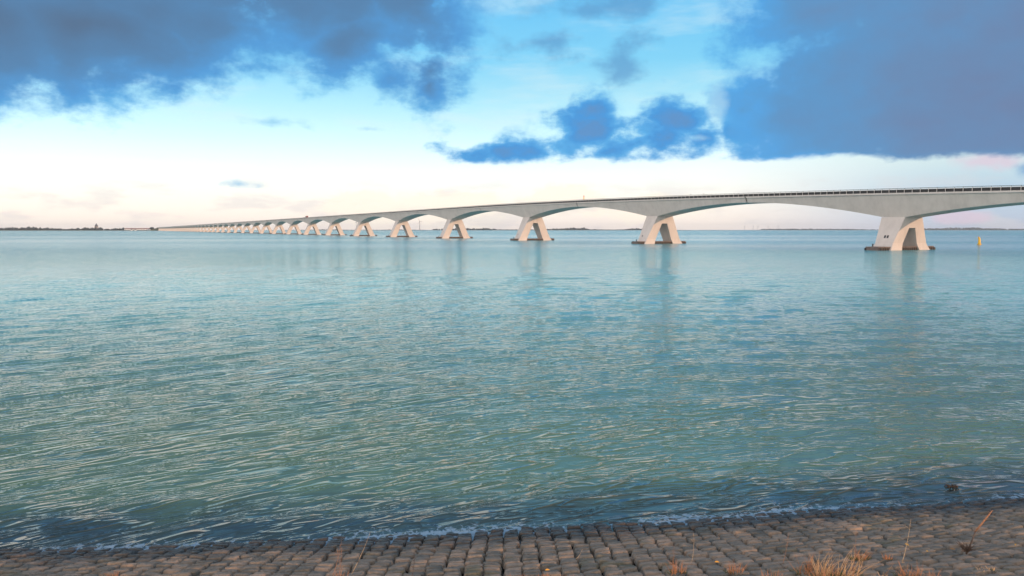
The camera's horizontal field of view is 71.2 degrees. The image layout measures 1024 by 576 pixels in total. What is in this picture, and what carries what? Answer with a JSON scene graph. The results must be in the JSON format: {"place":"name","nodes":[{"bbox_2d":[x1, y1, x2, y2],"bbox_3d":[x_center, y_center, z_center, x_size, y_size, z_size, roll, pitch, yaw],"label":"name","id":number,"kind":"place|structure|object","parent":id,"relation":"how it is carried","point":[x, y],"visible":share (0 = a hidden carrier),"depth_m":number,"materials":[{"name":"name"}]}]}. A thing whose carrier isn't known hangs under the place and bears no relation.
{"place":"outdoors","nodes":[
{"label":"outdoors","id":0,"kind":"place"},
{"bbox_2d":[0,230,211,230],"bbox_3d":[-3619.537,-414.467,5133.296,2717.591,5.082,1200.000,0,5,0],"label":"shore","id":1,"kind":"structure","parent":0,"point":[75,230],"depth_m":4609.04,"materials":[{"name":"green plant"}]},
{"bbox_2d":[0,227,124,229],"bbox_3d":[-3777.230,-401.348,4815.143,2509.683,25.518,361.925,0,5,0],"label":"shore woodland","id":2,"kind":"object","parent":1,"relation":"on","point":[40,228],"visible":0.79,"depth_m":4709.72,"materials":[{"name":"green plant"}]},
{"bbox_2d":[124,228,149,229],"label":"long shed","id":3,"kind":"structure","parent":1,"relation":"on","point":[137,228],"depth_m":4595.60,"materials":[{"name":"white paint"}]},
{"bbox_2d":[326,547,673,575],"bbox_3d":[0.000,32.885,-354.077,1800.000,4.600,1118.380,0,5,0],"label":"ground","id":4,"kind":"structure","parent":0,"point":[502,572],"depth_m":10.08,"materials":[{"name":"soil"}]},
{"bbox_2d":[0,495,1023,575],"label":"stone revetment","id":5,"kind":"object","parent":4,"relation":"on","point":[937,531],"visible":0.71,"depth_m":10.61,"materials":[{"name":"grey stone"}]},
{"bbox_2d":[665,561,689,574],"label":"grass tuft","id":6,"kind":"object","parent":5,"relation":"on","point":[676,571],"visible":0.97,"depth_m":9.10,"materials":[{"name":"brown plant"}]},
{"bbox_2d":[723,560,747,574],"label":"grass tuft","id":7,"kind":"object","parent":5,"relation":"on","point":[735,569],"visible":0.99,"depth_m":9.04,"materials":[{"name":"brown plant"}]},
{"bbox_2d":[788,553,813,575],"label":"grass tuft","id":8,"kind":"object","parent":5,"relation":"on","point":[807,569],"visible":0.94,"depth_m":8.86,"materials":[{"name":"brown plant"}]},
{"bbox_2d":[810,551,848,575],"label":"grass tuft","id":9,"kind":"object","parent":5,"relation":"on","point":[823,569],"visible":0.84,"depth_m":8.74,"materials":[{"name":"plant"}]},
{"bbox_2d":[805,562,854,575],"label":"grass tuft","id":10,"kind":"object","parent":5,"relation":"on","point":[832,573],"visible":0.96,"depth_m":8.65,"materials":[{"name":"brown plant"}]},
{"bbox_2d":[821,548,889,575],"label":"grass tuft","id":11,"kind":"object","parent":5,"relation":"on","point":[843,572],"visible":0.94,"depth_m":8.65,"materials":[{"name":"plant"}]},
{"bbox_2d":[847,549,872,560],"bbox_3d":[4.630,3.528,9.506,0.378,0.220,0.328,0,5,0],"label":"grass tuft","id":12,"kind":"object","parent":5,"relation":"on","point":[866,557],"visible":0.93,"depth_m":9.54,"materials":[{"name":"brown plant"}]},
{"bbox_2d":[879,552,892,559],"bbox_3d":[4.963,3.563,9.477,0.170,0.097,0.130,2,5,24],"label":"grass tuft","id":13,"kind":"object","parent":5,"relation":"on","point":[886,558],"visible":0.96,"depth_m":9.46,"materials":[{"name":"brown plant"}]},
{"bbox_2d":[893,559,927,575],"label":"grass tuft","id":14,"kind":"object","parent":5,"relation":"on","point":[908,574],"visible":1,"depth_m":8.63,"materials":[{"name":"brown plant"}]},
{"bbox_2d":[956,510,992,553],"bbox_3d":[6.178,3.271,9.517,0.444,0.610,0.239,1,5,17],"label":"dead weed plant","id":15,"kind":"object","parent":5,"relation":"on","point":[966,549],"visible":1,"depth_m":9.55,"materials":[{"name":"brown plant"}]},
{"bbox_2d":[158,185,1023,250],"bbox_3d":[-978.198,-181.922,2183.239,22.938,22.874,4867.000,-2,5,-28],"label":"bridge","id":16,"kind":"structure","parent":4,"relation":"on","point":[902,212],"depth_m":243.10,"materials":[{"name":"concrete"}]},
{"bbox_2d":[972,566,999,572],"bbox_3d":[5.831,3.459,8.792,0.314,0.087,0.218,0,5,0],"label":"grass tuft","id":17,"kind":"object","parent":4,"relation":"on","point":[993,569],"visible":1,"depth_m":8.82,"materials":[{"name":"plant"}]},
{"bbox_2d":[0,230,1023,555],"bbox_3d":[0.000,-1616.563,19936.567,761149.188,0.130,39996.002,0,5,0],"label":"water","id":18,"kind":"structure","parent":0,"point":[178,388],"depth_m":24.41,"materials":[{"name":"teal liquid"}]},
{"bbox_2d":[0,0,1023,229],"label":"sky","id":19,"kind":"structure","parent":0,"point":[118,114],"materials":[{"name":"blue"}]},
{"bbox_2d":[945,484,957,488],"bbox_3d":[8.743,3.944,14.221,0.277,0.082,0.158,0,5,0],"label":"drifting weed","id":20,"kind":"object","parent":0,"point":[951,485],"visible":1,"depth_m":14.21,"materials":[{"name":"black plant"}]},
{"bbox_3d":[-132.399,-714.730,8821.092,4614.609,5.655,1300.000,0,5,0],"label":"middle shore","id":21,"kind":"structure","parent":0,"visible":0},
{"bbox_2d":[432,227,641,229],"bbox_3d":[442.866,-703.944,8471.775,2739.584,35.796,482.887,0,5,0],"label":"woodland","id":22,"kind":"object","parent":21,"relation":"on","point":[570,228],"visible":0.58,"depth_m":8472.06,"materials":[{"name":"green plant"}]},
{"bbox_3d":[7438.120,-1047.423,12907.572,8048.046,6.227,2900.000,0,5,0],"label":"right shore","id":23,"kind":"structure","parent":0,"visible":0},
{"bbox_2d":[761,227,1023,229],"bbox_3d":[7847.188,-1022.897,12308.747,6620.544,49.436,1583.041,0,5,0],"label":"woodland","id":24,"kind":"object","parent":23,"relation":"on","point":[966,228],"visible":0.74,"depth_m":12417.10,"materials":[{"name":"green plant"}]}
]}

